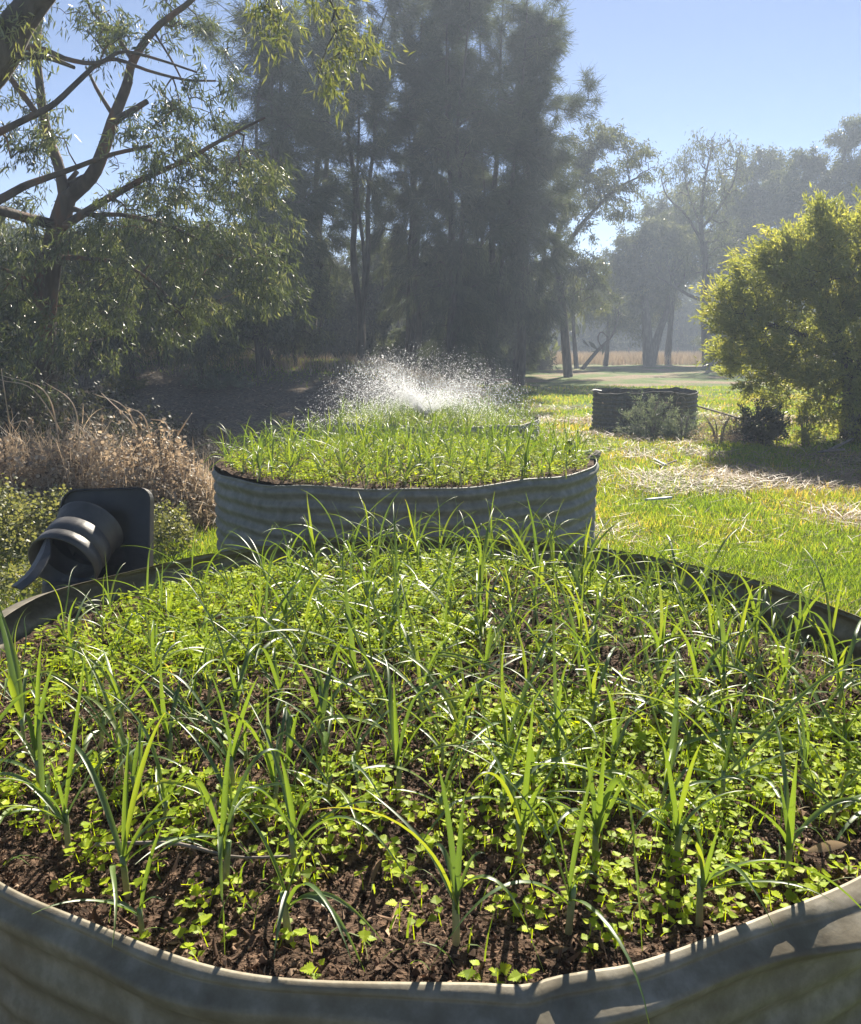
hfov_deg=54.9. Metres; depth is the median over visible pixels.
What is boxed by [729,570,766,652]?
garlic plant
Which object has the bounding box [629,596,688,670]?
garlic plant
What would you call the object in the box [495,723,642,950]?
garlic plant
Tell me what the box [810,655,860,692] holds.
garlic plant
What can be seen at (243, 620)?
garlic plant
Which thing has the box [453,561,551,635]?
garlic plant
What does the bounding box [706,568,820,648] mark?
garlic plant
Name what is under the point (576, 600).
garlic plant
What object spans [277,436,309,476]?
garlic plant
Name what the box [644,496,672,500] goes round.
pipe offcut
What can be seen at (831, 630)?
garlic plant
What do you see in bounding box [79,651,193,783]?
garlic plant
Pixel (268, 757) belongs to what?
garlic plant
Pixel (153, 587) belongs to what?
garlic plant
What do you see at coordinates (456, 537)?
garlic plant
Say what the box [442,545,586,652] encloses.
garlic plant
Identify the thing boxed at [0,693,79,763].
garlic plant
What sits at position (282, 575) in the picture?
garlic plant
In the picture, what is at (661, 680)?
garlic plant
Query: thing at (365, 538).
garlic plant
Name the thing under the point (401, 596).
garlic plant
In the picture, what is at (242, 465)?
garlic plant
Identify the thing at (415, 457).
garlic plant
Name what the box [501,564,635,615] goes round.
garlic plant
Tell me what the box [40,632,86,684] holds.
garlic plant
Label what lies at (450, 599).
garlic plant
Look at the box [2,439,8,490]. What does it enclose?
dried weed stalk
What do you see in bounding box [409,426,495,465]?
garlic plant
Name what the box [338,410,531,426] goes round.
weed seedlings
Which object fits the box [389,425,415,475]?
garlic plant
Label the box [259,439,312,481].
garlic plant
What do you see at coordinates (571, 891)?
garlic plant
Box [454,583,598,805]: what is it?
garlic plant
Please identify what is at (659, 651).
garlic plant
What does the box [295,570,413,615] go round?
garlic plant
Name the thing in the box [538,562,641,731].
garlic plant
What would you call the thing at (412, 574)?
garlic plant
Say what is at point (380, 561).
garlic plant
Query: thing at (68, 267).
bush
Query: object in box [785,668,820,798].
garlic plant
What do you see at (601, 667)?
garlic plant
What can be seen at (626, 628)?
garlic plant
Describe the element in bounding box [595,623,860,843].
garlic plant
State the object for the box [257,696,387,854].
garlic plant
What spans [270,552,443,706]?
garlic plant
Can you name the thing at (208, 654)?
garlic plant
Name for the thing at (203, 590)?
garlic plant
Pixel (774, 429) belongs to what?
shrub
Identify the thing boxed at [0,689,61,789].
garlic plant
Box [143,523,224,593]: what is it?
garlic plant
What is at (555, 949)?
dry leaf
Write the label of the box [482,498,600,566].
garlic plant
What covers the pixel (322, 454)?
garlic plant
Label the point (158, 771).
garlic plant
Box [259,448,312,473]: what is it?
garlic plant
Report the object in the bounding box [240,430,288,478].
garlic plant
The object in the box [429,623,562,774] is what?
garlic plant
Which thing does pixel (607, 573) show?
garlic plant
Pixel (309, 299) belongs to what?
sapling
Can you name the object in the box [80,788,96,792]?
dry leaf
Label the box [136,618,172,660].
garlic plant
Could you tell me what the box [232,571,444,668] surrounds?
garlic plant
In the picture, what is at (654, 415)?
shrub
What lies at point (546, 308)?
sheoak tree
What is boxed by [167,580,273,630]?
garlic plant
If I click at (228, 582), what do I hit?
garlic plant
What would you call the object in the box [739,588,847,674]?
garlic plant
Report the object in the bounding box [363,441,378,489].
garlic plant
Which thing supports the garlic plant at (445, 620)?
on the garden bed at (792, 963)
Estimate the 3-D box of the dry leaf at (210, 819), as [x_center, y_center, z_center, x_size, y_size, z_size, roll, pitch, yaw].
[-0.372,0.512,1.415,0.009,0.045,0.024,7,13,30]
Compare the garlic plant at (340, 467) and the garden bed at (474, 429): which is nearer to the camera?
the garlic plant at (340, 467)
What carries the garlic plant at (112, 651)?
on the garden bed at (792, 963)
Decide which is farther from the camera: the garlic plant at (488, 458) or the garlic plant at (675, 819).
the garlic plant at (488, 458)
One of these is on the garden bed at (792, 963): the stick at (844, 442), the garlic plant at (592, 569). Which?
the garlic plant at (592, 569)
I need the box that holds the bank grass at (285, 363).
[72,347,499,408]
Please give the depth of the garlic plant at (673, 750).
1.47 m
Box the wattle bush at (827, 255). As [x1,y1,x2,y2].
[687,181,860,441]
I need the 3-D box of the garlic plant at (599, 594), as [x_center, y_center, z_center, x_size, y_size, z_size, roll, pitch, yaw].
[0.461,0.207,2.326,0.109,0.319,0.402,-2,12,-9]
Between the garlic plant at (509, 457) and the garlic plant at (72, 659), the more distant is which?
the garlic plant at (509, 457)
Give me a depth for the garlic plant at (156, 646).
2.11 m
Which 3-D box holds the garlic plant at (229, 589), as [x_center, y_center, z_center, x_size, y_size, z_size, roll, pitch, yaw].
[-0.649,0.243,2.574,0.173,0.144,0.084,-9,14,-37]
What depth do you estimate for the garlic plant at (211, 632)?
2.25 m
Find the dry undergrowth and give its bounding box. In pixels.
[0,364,251,471]
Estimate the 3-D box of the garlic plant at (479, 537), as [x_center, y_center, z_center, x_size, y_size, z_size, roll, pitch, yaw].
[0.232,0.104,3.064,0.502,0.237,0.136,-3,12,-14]
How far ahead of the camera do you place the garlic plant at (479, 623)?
2.19 m
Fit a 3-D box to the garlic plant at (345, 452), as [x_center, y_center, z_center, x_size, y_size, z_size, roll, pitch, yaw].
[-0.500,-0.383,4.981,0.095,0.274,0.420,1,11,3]
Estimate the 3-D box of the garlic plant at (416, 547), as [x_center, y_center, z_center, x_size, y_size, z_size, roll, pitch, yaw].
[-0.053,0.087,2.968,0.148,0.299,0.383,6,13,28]
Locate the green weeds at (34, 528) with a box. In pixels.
[0,473,71,608]
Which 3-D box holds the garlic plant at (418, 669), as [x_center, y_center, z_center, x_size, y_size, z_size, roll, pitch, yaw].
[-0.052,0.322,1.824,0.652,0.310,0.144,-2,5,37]
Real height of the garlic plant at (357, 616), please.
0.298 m
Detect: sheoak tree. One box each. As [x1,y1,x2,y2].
[178,0,361,366]
[262,0,390,358]
[273,0,459,362]
[349,0,501,372]
[375,0,551,384]
[431,0,587,385]
[485,0,605,384]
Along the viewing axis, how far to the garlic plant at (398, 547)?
2.95 m
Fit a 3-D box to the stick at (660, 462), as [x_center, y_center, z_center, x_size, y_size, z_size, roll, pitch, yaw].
[2.865,-0.624,10.368,0.027,0.054,0.748,1,11,4]
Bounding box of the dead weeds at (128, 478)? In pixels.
[0,409,216,541]
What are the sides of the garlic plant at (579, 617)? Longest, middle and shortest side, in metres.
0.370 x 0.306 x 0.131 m
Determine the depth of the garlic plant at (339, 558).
2.96 m
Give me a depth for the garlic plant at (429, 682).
1.91 m
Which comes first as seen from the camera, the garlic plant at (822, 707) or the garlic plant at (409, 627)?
the garlic plant at (822, 707)
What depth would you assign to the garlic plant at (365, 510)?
3.19 m
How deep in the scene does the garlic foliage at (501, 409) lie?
8.86 m
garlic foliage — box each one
[192,405,612,467]
[329,390,550,429]
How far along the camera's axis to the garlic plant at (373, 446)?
4.87 m
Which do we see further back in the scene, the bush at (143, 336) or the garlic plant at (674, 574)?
the bush at (143, 336)
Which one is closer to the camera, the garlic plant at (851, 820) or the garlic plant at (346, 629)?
the garlic plant at (851, 820)
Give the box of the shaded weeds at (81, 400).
[0,308,219,465]
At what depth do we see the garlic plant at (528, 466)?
4.82 m
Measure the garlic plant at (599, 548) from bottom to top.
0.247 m
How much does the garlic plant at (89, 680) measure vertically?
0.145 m
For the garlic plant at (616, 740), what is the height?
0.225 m
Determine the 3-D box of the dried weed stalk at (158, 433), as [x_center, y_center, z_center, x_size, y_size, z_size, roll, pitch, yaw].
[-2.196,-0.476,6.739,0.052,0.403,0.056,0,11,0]
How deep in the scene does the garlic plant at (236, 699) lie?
1.81 m
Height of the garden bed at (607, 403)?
0.836 m
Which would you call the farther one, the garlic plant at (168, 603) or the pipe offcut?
the pipe offcut
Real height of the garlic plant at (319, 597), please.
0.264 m
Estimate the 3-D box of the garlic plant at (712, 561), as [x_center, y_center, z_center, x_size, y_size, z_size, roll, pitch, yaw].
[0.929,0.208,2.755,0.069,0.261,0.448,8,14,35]
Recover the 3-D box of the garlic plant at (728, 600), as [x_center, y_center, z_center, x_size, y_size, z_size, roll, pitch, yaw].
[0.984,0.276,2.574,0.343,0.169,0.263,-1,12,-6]
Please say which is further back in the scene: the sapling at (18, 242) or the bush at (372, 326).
the bush at (372, 326)
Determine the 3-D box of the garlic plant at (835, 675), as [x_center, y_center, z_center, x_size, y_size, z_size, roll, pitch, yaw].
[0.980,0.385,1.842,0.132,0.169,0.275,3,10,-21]
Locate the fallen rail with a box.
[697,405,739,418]
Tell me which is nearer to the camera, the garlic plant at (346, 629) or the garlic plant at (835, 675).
the garlic plant at (835, 675)
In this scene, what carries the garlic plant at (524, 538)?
on the garden bed at (792, 963)
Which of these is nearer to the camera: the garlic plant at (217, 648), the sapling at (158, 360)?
the garlic plant at (217, 648)
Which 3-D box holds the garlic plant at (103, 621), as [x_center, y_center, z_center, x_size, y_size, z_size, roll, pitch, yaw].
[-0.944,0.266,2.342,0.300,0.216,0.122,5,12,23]
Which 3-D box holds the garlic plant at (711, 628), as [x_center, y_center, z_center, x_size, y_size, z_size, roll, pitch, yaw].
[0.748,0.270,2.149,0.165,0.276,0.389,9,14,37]
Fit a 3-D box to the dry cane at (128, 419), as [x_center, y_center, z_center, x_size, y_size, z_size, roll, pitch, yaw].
[-2.574,-0.730,6.919,0.408,0.511,0.087,3,12,14]
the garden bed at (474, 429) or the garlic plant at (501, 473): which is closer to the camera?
the garlic plant at (501, 473)
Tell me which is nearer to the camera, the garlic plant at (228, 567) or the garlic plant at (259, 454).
the garlic plant at (228, 567)
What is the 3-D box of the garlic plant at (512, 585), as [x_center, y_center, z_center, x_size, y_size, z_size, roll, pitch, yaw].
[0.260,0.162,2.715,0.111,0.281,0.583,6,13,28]
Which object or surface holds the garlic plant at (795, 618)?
on the garden bed at (792, 963)
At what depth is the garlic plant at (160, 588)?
2.55 m
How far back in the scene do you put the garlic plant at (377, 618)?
2.22 m
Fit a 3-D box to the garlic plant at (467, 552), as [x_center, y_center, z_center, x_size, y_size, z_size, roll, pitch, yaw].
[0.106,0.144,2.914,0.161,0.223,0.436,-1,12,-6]
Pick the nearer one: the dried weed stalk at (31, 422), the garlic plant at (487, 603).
the garlic plant at (487, 603)
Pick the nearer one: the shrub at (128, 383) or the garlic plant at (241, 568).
the garlic plant at (241, 568)
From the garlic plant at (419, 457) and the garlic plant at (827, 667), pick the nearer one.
the garlic plant at (827, 667)
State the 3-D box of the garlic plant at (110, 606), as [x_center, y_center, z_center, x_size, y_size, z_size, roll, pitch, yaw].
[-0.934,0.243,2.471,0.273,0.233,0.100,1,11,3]
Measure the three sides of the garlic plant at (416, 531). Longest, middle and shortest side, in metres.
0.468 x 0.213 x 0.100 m
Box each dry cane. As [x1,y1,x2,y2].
[1,369,12,442]
[1,375,59,444]
[1,380,67,442]
[10,411,33,446]
[43,381,78,439]
[52,422,102,450]
[92,393,141,448]
[101,393,147,454]
[127,407,152,455]
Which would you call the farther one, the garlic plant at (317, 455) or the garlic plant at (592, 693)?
the garlic plant at (317, 455)
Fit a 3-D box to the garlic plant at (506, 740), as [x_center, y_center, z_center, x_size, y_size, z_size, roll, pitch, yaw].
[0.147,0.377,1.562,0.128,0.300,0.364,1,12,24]
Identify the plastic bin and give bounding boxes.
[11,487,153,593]
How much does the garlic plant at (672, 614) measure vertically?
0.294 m
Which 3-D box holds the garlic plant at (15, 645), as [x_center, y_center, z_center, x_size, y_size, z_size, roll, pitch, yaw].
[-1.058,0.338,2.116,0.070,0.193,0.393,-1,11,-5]
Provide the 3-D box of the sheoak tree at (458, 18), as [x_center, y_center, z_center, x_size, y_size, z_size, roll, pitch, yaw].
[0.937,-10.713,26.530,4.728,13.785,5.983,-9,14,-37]
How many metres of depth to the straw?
9.32 m
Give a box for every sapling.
[1,219,93,358]
[51,197,117,341]
[83,217,226,368]
[135,205,185,257]
[135,216,185,355]
[308,242,337,357]
[580,288,635,368]
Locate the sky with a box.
[0,0,860,295]
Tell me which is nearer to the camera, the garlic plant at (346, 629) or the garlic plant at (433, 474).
the garlic plant at (346, 629)
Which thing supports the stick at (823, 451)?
on the straw
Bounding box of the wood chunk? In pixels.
[587,450,600,464]
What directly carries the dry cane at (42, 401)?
on the dead weeds at (128, 478)
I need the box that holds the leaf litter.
[62,359,467,476]
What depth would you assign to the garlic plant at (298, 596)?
2.48 m
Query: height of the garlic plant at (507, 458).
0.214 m
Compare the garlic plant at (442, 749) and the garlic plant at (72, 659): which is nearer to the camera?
the garlic plant at (442, 749)
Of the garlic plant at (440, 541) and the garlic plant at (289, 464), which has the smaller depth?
the garlic plant at (440, 541)
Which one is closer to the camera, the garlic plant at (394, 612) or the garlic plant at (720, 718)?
the garlic plant at (720, 718)
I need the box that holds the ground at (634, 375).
[0,351,860,613]
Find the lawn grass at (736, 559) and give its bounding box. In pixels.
[0,352,860,616]
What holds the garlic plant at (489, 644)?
on the garden bed at (792, 963)
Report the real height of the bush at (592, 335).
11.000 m
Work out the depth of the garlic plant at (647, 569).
2.80 m
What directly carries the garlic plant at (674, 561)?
on the garden bed at (792, 963)
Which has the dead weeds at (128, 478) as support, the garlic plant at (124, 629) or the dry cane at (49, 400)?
the dry cane at (49, 400)
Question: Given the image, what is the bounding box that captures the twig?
[94,841,291,858]
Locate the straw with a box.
[478,402,860,614]
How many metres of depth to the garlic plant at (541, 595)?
2.31 m
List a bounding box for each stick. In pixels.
[653,458,666,465]
[817,448,844,452]
[827,438,853,449]
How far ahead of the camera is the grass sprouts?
1.84 m
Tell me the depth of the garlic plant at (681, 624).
2.28 m
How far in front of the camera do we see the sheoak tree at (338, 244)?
28.27 m
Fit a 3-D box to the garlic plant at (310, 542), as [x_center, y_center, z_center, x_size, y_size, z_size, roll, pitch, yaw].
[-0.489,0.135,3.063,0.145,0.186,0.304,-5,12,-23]
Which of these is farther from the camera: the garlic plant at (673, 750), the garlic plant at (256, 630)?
the garlic plant at (256, 630)
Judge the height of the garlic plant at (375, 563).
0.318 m
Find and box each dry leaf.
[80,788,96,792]
[207,796,216,826]
[542,946,568,953]
[806,840,846,852]
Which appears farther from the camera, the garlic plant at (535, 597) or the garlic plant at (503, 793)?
the garlic plant at (535, 597)
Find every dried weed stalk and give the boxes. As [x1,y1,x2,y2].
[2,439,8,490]
[28,416,34,486]
[61,417,69,478]
[72,438,78,484]
[98,415,103,465]
[136,415,141,472]
[156,429,164,476]
[171,429,178,472]
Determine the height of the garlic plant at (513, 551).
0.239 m
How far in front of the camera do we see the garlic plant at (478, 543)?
2.85 m
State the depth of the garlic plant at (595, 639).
2.08 m
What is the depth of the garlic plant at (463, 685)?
1.85 m
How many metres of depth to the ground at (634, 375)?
20.37 m
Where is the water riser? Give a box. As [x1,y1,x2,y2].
[565,440,591,454]
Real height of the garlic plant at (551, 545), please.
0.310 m
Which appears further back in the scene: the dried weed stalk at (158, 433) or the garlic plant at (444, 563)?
the dried weed stalk at (158, 433)
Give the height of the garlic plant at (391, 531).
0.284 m
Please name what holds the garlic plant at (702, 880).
on the garden bed at (792, 963)
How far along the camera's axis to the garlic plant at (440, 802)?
1.44 m
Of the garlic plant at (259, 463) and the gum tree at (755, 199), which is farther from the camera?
the gum tree at (755, 199)
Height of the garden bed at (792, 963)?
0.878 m
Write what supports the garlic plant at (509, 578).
on the garden bed at (792, 963)
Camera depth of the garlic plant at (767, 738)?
1.68 m
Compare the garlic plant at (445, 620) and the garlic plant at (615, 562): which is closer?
the garlic plant at (445, 620)
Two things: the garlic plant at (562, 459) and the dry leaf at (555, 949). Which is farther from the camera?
the garlic plant at (562, 459)
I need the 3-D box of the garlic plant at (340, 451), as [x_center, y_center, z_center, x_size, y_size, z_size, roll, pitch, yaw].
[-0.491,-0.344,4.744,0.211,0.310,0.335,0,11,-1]
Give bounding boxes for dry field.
[550,349,820,364]
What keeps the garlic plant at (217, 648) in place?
on the garden bed at (792, 963)
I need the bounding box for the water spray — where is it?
[294,345,557,432]
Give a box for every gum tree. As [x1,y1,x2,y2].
[0,0,316,433]
[0,0,416,136]
[532,116,670,376]
[540,265,614,368]
[580,269,641,365]
[592,207,702,366]
[633,188,708,363]
[660,144,812,363]
[690,214,778,351]
[755,113,860,361]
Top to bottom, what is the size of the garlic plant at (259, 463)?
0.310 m
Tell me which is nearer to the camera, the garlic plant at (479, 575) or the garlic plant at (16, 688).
the garlic plant at (16, 688)
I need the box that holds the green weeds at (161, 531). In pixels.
[153,498,200,559]
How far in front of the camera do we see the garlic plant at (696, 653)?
2.09 m
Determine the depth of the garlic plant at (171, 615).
2.31 m
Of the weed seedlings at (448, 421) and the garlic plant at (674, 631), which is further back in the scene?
the weed seedlings at (448, 421)
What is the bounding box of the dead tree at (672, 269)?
[642,125,758,367]
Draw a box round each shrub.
[100,365,148,389]
[613,386,681,438]
[657,409,707,439]
[686,410,752,444]
[724,396,793,445]
[784,398,827,443]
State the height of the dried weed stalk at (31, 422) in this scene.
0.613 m
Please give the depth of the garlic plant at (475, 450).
4.93 m
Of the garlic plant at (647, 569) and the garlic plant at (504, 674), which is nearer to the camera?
the garlic plant at (504, 674)
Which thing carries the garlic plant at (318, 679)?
on the garden bed at (792, 963)
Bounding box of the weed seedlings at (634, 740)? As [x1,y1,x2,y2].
[0,548,860,983]
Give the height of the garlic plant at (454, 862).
0.296 m
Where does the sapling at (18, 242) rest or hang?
on the ground at (634, 375)
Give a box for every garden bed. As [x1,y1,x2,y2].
[0,537,860,1023]
[212,434,598,551]
[330,409,540,438]
[587,387,698,434]
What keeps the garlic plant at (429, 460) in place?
on the garden bed at (250, 505)
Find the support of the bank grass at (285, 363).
on the ground at (634, 375)
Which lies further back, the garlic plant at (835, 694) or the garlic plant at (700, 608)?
the garlic plant at (700, 608)
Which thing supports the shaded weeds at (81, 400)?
on the ground at (634, 375)
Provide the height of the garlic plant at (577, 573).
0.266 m
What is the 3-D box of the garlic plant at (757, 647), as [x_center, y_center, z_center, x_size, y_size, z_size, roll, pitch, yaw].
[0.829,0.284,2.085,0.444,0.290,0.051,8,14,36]
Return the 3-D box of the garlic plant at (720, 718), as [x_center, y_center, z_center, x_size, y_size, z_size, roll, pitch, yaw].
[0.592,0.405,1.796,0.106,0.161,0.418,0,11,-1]
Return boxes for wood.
[1,251,815,364]
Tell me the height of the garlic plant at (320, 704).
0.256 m
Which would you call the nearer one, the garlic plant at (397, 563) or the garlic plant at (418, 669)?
the garlic plant at (418, 669)
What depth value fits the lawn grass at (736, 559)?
7.40 m
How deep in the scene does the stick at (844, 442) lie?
12.09 m
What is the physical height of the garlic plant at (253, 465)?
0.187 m
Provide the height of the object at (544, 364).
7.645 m
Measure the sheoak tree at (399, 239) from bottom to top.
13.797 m
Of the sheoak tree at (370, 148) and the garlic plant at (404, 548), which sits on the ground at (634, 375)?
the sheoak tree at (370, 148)
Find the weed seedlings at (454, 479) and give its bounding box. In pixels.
[224,432,588,487]
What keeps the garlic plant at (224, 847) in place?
on the garden bed at (792, 963)
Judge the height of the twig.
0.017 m
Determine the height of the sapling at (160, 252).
4.322 m
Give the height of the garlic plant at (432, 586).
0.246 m
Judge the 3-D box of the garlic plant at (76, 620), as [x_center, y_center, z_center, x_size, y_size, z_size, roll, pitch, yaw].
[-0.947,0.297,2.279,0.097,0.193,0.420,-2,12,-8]
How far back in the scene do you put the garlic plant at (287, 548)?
3.10 m
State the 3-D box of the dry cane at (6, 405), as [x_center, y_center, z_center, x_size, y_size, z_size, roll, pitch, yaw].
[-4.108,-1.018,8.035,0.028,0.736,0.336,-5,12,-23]
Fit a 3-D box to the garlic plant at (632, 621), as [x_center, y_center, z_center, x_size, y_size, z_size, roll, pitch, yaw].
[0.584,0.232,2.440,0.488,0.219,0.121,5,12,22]
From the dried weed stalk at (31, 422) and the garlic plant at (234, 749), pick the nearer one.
the garlic plant at (234, 749)
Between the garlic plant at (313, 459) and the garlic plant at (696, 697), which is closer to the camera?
the garlic plant at (696, 697)
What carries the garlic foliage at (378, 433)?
on the garden bed at (250, 505)
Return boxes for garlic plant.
[0,604,220,758]
[0,605,29,676]
[0,608,98,761]
[0,619,41,691]
[0,640,168,795]
[0,648,181,853]
[0,649,72,706]
[0,673,106,829]
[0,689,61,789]
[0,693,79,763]
[33,647,181,779]
[33,818,166,941]
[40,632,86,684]
[41,566,81,639]
[42,589,102,653]
[46,642,194,723]
[51,607,154,664]
[55,713,216,945]
[64,575,122,636]
[68,557,151,629]
[70,643,108,714]
[75,543,192,610]
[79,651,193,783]
[80,565,122,611]
[82,689,209,861]
[83,696,172,832]
[111,622,264,738]
[113,605,136,649]
[119,576,223,618]
[121,667,318,793]
[122,584,193,686]
[123,588,211,635]
[124,598,164,674]
[136,594,238,667]
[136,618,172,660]
[136,707,327,876]
[136,738,317,951]
[139,546,235,603]
[141,585,256,703]
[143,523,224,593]
[147,605,319,701]
[156,553,199,609]
[157,693,310,766]
[164,567,309,635]
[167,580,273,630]
[169,615,248,658]
[173,569,261,751]
[181,610,295,730]
[183,567,398,697]
[188,526,259,580]
[189,567,307,669]
[190,696,295,815]
[200,549,254,594]
[200,598,230,696]
[202,567,252,602]
[208,418,269,472]
[212,534,369,648]
[220,554,272,582]
[222,568,295,617]
[229,549,420,662]
[231,447,261,474]
[231,531,321,598]
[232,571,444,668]
[233,429,286,468]
[233,805,382,971]
[234,702,422,911]
[236,545,341,602]
[237,542,344,634]
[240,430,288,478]
[245,425,287,481]
[247,523,302,567]
[247,703,313,796]
[251,534,306,576]
[254,570,412,647]
[255,430,286,469]
[257,529,369,592]
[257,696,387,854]
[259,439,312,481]
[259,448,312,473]
[263,497,331,573]
[263,544,382,604]
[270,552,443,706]
[271,522,314,566]
[271,525,358,621]
[271,673,459,795]
[272,637,552,773]
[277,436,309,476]
[277,541,354,638]
[279,521,326,569]
[282,435,347,473]
[283,651,340,817]
[285,490,387,573]
[287,583,508,731]
[288,430,311,470]
[288,546,492,649]
[291,618,392,772]
[294,445,346,471]
[294,518,417,579]
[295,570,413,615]
[298,455,374,479]
[301,580,429,636]
[303,591,446,682]
[304,564,440,719]
[309,457,347,484]
[312,438,370,485]
[314,527,393,603]
[314,527,442,676]
[316,428,350,479]
[316,766,543,970]
[318,502,382,572]
[319,529,409,629]
[323,557,479,648]
[325,428,362,475]
[325,717,537,817]
[327,449,378,481]
[328,501,407,567]
[330,494,452,577]
[331,514,443,600]
[333,502,420,608]
[334,519,473,582]
[335,427,352,468]
[338,517,376,567]
[340,501,395,610]
[342,532,423,581]
[343,415,396,470]
[343,429,373,473]
[345,653,491,801]
[350,451,380,475]
[351,448,410,476]
[351,654,524,772]
[358,492,410,563]
[358,560,416,634]
[359,496,427,553]
[362,541,459,594]
[362,551,469,643]
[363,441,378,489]
[364,442,404,488]
[368,436,430,471]
[368,534,503,659]
[369,546,419,625]
[370,434,445,480]
[370,512,429,567]
[373,427,394,464]
[382,500,483,564]
[385,582,482,720]
[386,448,405,485]
[386,628,546,723]
[387,512,445,571]
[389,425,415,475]
[389,511,525,602]
[390,431,440,477]
[391,530,511,642]
[393,652,506,753]
[394,451,433,485]
[399,446,425,470]
[400,425,447,464]
[400,497,453,572]
[401,536,497,582]
[403,512,474,595]
[405,595,642,727]
[406,442,466,481]
[408,437,452,474]
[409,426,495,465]
[410,555,507,612]
[411,441,476,485]
[412,437,459,471]
[413,429,495,485]
[414,666,562,853]
[420,494,503,561]
[421,416,470,470]
[427,527,522,589]
[428,512,544,569]
[428,576,574,691]
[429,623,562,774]
[430,735,648,1021]
[437,512,492,581]
[438,454,468,480]
[438,575,483,656]
[441,536,588,611]
[442,513,502,572]
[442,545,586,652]
[446,551,504,640]
[450,432,479,475]
[450,432,514,475]
[451,447,531,484]
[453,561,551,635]
[453,696,615,864]
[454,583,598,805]
[456,687,613,790]
[458,521,557,575]
[459,633,566,805]
[467,427,490,468]
[470,497,557,591]
[476,508,498,624]
[478,492,519,564]
[480,599,575,680]
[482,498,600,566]
[482,519,539,599]
[483,432,529,474]
[484,424,499,472]
[486,526,571,582]
[487,439,531,479]
[487,611,656,699]
[487,738,761,861]
[488,539,581,596]
[490,510,556,591]
[491,491,578,593]
[491,661,670,803]
[493,435,540,466]
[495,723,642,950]
[499,429,534,472]
[501,542,634,635]
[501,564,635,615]
[503,414,534,478]
[508,565,633,613]
[511,560,659,671]
[513,436,566,479]
[514,500,612,583]
[514,552,654,656]
[515,519,611,603]
[516,603,729,725]
[517,435,532,478]
[518,576,585,650]
[519,434,559,477]
[519,538,568,638]
[531,409,606,474]
[532,629,715,737]
[535,448,601,470]
[535,567,680,651]
[536,506,591,576]
[537,515,558,568]
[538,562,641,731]
[544,434,566,476]
[546,520,647,584]
[551,591,725,731]
[554,524,635,595]
[555,539,686,638]
[556,537,635,640]
[558,594,713,701]
[558,685,657,781]
[562,531,644,600]
[563,560,711,627]
[564,522,684,585]
[567,518,621,601]
[571,666,782,780]
[579,520,694,603]
[579,571,669,615]
[594,519,690,592]
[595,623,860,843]
[600,629,812,761]
[605,545,651,617]
[615,508,776,622]
[619,567,696,716]
[620,593,702,672]
[622,535,736,626]
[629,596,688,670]
[640,516,784,628]
[643,560,696,627]
[644,580,720,677]
[644,622,769,722]
[645,524,663,594]
[646,546,726,649]
[646,571,732,719]
[649,543,810,649]
[659,648,724,853]
[661,534,733,621]
[663,686,804,828]
[671,625,860,753]
[677,557,853,676]
[683,821,860,927]
[684,665,752,751]
[688,544,788,615]
[691,563,771,657]
[692,526,742,603]
[692,567,817,620]
[698,615,820,750]
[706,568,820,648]
[718,588,786,687]
[718,706,860,881]
[727,602,762,660]
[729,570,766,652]
[737,609,816,695]
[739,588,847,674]
[747,564,860,686]
[747,660,860,731]
[754,731,860,826]
[763,605,860,753]
[775,610,860,717]
[776,713,860,819]
[783,574,824,668]
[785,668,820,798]
[807,552,860,665]
[809,667,860,707]
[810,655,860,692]
[811,632,860,717]
[835,810,860,840]
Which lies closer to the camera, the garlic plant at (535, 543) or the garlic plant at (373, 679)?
the garlic plant at (373, 679)
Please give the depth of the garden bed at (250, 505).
4.63 m
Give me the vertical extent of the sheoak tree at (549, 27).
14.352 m
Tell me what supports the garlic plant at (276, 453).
on the garden bed at (250, 505)
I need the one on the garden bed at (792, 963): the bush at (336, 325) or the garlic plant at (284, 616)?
the garlic plant at (284, 616)
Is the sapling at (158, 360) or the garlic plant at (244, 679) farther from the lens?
the sapling at (158, 360)
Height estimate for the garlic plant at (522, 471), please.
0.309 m

